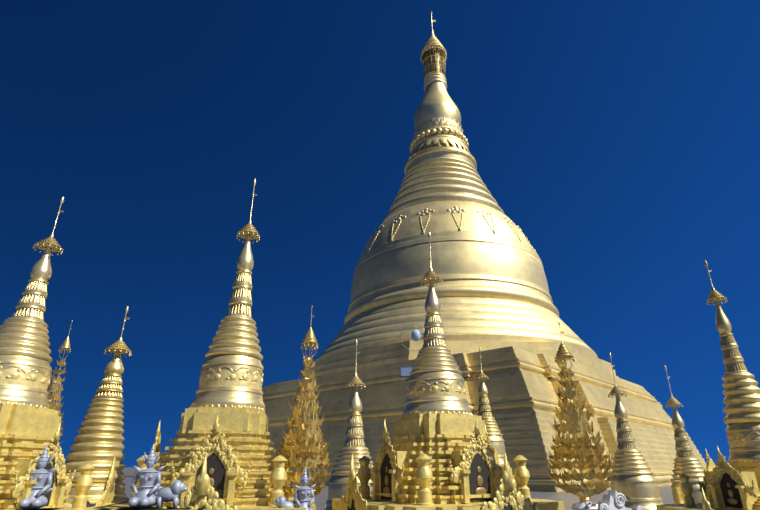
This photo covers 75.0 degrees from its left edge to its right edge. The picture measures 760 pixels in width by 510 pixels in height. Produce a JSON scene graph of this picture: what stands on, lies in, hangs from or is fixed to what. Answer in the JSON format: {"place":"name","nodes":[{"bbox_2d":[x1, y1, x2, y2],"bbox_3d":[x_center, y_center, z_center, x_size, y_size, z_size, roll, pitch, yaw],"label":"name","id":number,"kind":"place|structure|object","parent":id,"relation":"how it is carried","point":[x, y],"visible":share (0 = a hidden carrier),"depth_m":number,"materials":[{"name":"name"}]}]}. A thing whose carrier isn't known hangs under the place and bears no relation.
{"place":"outdoors","nodes":[
{"label":"outdoors","id":0,"kind":"place"},
{"bbox_2d":[273,466,315,509],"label":"statue","id":1,"kind":"object","parent":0,"point":[302,495],"visible":0.96,"depth_m":7.44,"materials":[{"name":"white metal"}]},
{"bbox_2d":[276,306,331,497],"bbox_3d":[-1.323,2.572,8.919,1.063,3.496,1.114,0,-23,-1],"label":"gold tree","id":2,"kind":"object","parent":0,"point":[302,434],"visible":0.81,"depth_m":8.53,"materials":[{"name":"gold metal"}]},
{"bbox_2d":[0,0,759,466],"label":"sky","id":3,"kind":"structure","parent":0,"point":[621,138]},
{"bbox_2d":[120,467,673,509],"bbox_3d":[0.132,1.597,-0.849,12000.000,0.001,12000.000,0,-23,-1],"label":"platform","id":4,"kind":"structure","parent":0,"point":[568,499],"depth_m":34.28,"materials":[{"name":"stone"}]},
{"bbox_2d":[33,507,71,509],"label":"statue block","id":5,"kind":"structure","parent":4,"relation":"on","point":[68,508],"depth_m":6.23,"materials":[{"name":"gold metal"}]},
{"bbox_2d":[0,446,57,509],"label":"statue","id":6,"kind":"object","parent":5,"relation":"on","point":[37,498],"visible":0.71,"depth_m":6.09,"materials":[{"name":"white metal"}]},
{"bbox_2d":[0,403,114,509],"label":"shrine base","id":7,"kind":"object","parent":4,"relation":"on","point":[27,433],"visible":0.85,"depth_m":6.44,"materials":[{"name":"gold metal"}]},
{"bbox_2d":[0,196,63,408],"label":"stupa spire","id":8,"kind":"structure","parent":7,"relation":"on","point":[25,366],"depth_m":6.98,"materials":[{"name":"gold metal"}]},
{"bbox_2d":[66,504,95,506],"bbox_3d":[-5.303,5.026,8.708,1.732,1.228,1.732,0,-23,-1],"label":"stupa base","id":9,"kind":"object","parent":4,"relation":"on","point":[87,505],"depth_m":8.35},
{"bbox_2d":[64,306,131,503],"bbox_3d":[-5.303,2.785,9.668,1.408,3.750,1.397,0,-23,-1],"label":"stupa","id":10,"kind":"object","parent":4,"relation":"on","point":[98,445],"visible":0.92,"depth_m":9.14,"materials":[{"name":"gold metal"}]},
{"bbox_2d":[111,506,196,509],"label":"statue block","id":11,"kind":"structure","parent":4,"relation":"on","point":[150,508],"depth_m":6.75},
{"bbox_2d":[128,443,187,508],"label":"statue","id":12,"kind":"object","parent":11,"relation":"on","point":[149,477],"visible":1,"depth_m":6.79,"materials":[{"name":"white metal"}]},
{"bbox_2d":[91,407,315,509],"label":"shrine base","id":13,"kind":"object","parent":4,"relation":"on","point":[219,458],"visible":0.79,"depth_m":7.85,"materials":[{"name":"gold metal"}]},
{"bbox_2d":[190,179,265,411],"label":"stupa spire","id":14,"kind":"structure","parent":13,"relation":"on","point":[231,375],"depth_m":9.05,"materials":[{"name":"gold metal"}]},
{"bbox_2d":[325,339,372,509],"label":"stupa","id":15,"kind":"object","parent":4,"relation":"on","point":[354,443],"visible":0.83,"depth_m":15.34,"materials":[{"name":"gold metal"}]},
{"bbox_2d":[400,324,424,350],"bbox_3d":[1.803,7.814,24.889,1.461,8.851,0.367,0,-23,-1],"label":"ring","id":16,"kind":"object","parent":4,"relation":"on","point":[420,332],"visible":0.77,"depth_m":26.32,"materials":[{"name":"metal"}]},
{"bbox_2d":[324,413,563,509],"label":"shrine base","id":17,"kind":"object","parent":4,"relation":"on","point":[403,473],"visible":1,"depth_m":8.60,"materials":[{"name":"gold metal"}]},
{"bbox_2d":[402,232,472,415],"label":"stupa spire","id":18,"kind":"structure","parent":17,"relation":"on","point":[436,382],"depth_m":9.75,"materials":[{"name":"gold metal"}]},
{"bbox_2d":[262,340,706,491],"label":"stupa terraces","id":19,"kind":"object","parent":4,"relation":"on","point":[522,384],"visible":0.4,"depth_m":54.42,"materials":[{"name":"gold metal"}]},
{"bbox_2d":[400,366,412,385],"bbox_3d":[1.405,8.824,24.358,0.719,6.576,0.375,-6,-24,13],"label":"box","id":20,"kind":"object","parent":19,"relation":"on","point":[405,371],"visible":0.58,"depth_m":25.40,"materials":[{"name":"silver metal"}]},
{"bbox_2d":[318,11,597,358],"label":"stupa","id":21,"kind":"object","parent":19,"relation":"on","point":[487,265],"visible":0.9,"depth_m":74.66,"materials":[{"name":"gold metal"}]},
{"bbox_2d":[475,347,509,467],"bbox_3d":[3.552,5.112,16.872,1.340,4.005,1.329,0,-23,-1],"label":"stupa","id":22,"kind":"object","parent":4,"relation":"on","point":[496,439],"visible":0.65,"depth_m":16.41,"materials":[{"name":"gold metal"}]},
{"bbox_2d":[571,501,597,509],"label":"statue","id":23,"kind":"object","parent":4,"relation":"on","point":[584,505],"visible":0.79,"depth_m":7.75,"materials":[{"name":"white paint"}]},
{"bbox_2d":[545,322,615,501],"bbox_3d":[3.286,2.603,8.483,1.120,2.999,1.100,13,-26,-28],"label":"gold tree","id":24,"kind":"object","parent":23,"relation":"on","point":[569,448],"visible":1,"depth_m":8.09,"materials":[{"name":"gold metal"}]},
{"bbox_2d":[598,490,643,509],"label":"lion statue","id":25,"kind":"object","parent":4,"relation":"on","point":[613,500],"visible":1,"depth_m":7.26,"materials":[{"name":"white stone"}]},
{"bbox_2d":[608,354,662,509],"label":"stupa","id":26,"kind":"object","parent":4,"relation":"on","point":[633,480],"visible":0.92,"depth_m":13.73,"materials":[{"name":"gold metal"}]},
{"bbox_2d":[664,366,704,503],"bbox_3d":[8.651,5.258,14.214,1.279,4.178,1.269,0,-23,-1],"label":"stupa","id":27,"kind":"object","parent":4,"relation":"on","point":[687,462],"visible":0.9,"depth_m":13.79,"materials":[{"name":"gold metal"}]},
{"bbox_2d":[656,446,759,509],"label":"shrine base","id":28,"kind":"object","parent":4,"relation":"on","point":[724,484],"visible":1,"depth_m":7.16,"materials":[{"name":"gold metal"}]},
{"bbox_2d":[705,260,759,464],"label":"stupa spire","id":29,"kind":"structure","parent":28,"relation":"on","point":[741,401],"depth_m":7.71,"materials":[{"name":"gold metal"}]},
{"bbox_3d":[-6.092,4.532,8.415,0.296,1.905,0.296,0,-23,-1],"label":"tree pedestal","id":30,"kind":"object","parent":4,"relation":"on","visible":0},
{"bbox_2d":[47,320,72,444],"bbox_3d":[-6.088,2.486,9.281,0.664,2.603,0.675,0,-23,-1],"label":"gold tree","id":31,"kind":"object","parent":30,"relation":"on","point":[66,346],"visible":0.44,"depth_m":9.28,"materials":[{"name":"gold metal"}]},
{"bbox_2d":[411,330,420,340],"bbox_3d":[1.906,4.261,26.232,0.507,0.634,0.507,0,-23,-1],"label":"sphere","id":32,"kind":"object","parent":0,"point":[415,335],"visible":1,"depth_m":26.05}
]}

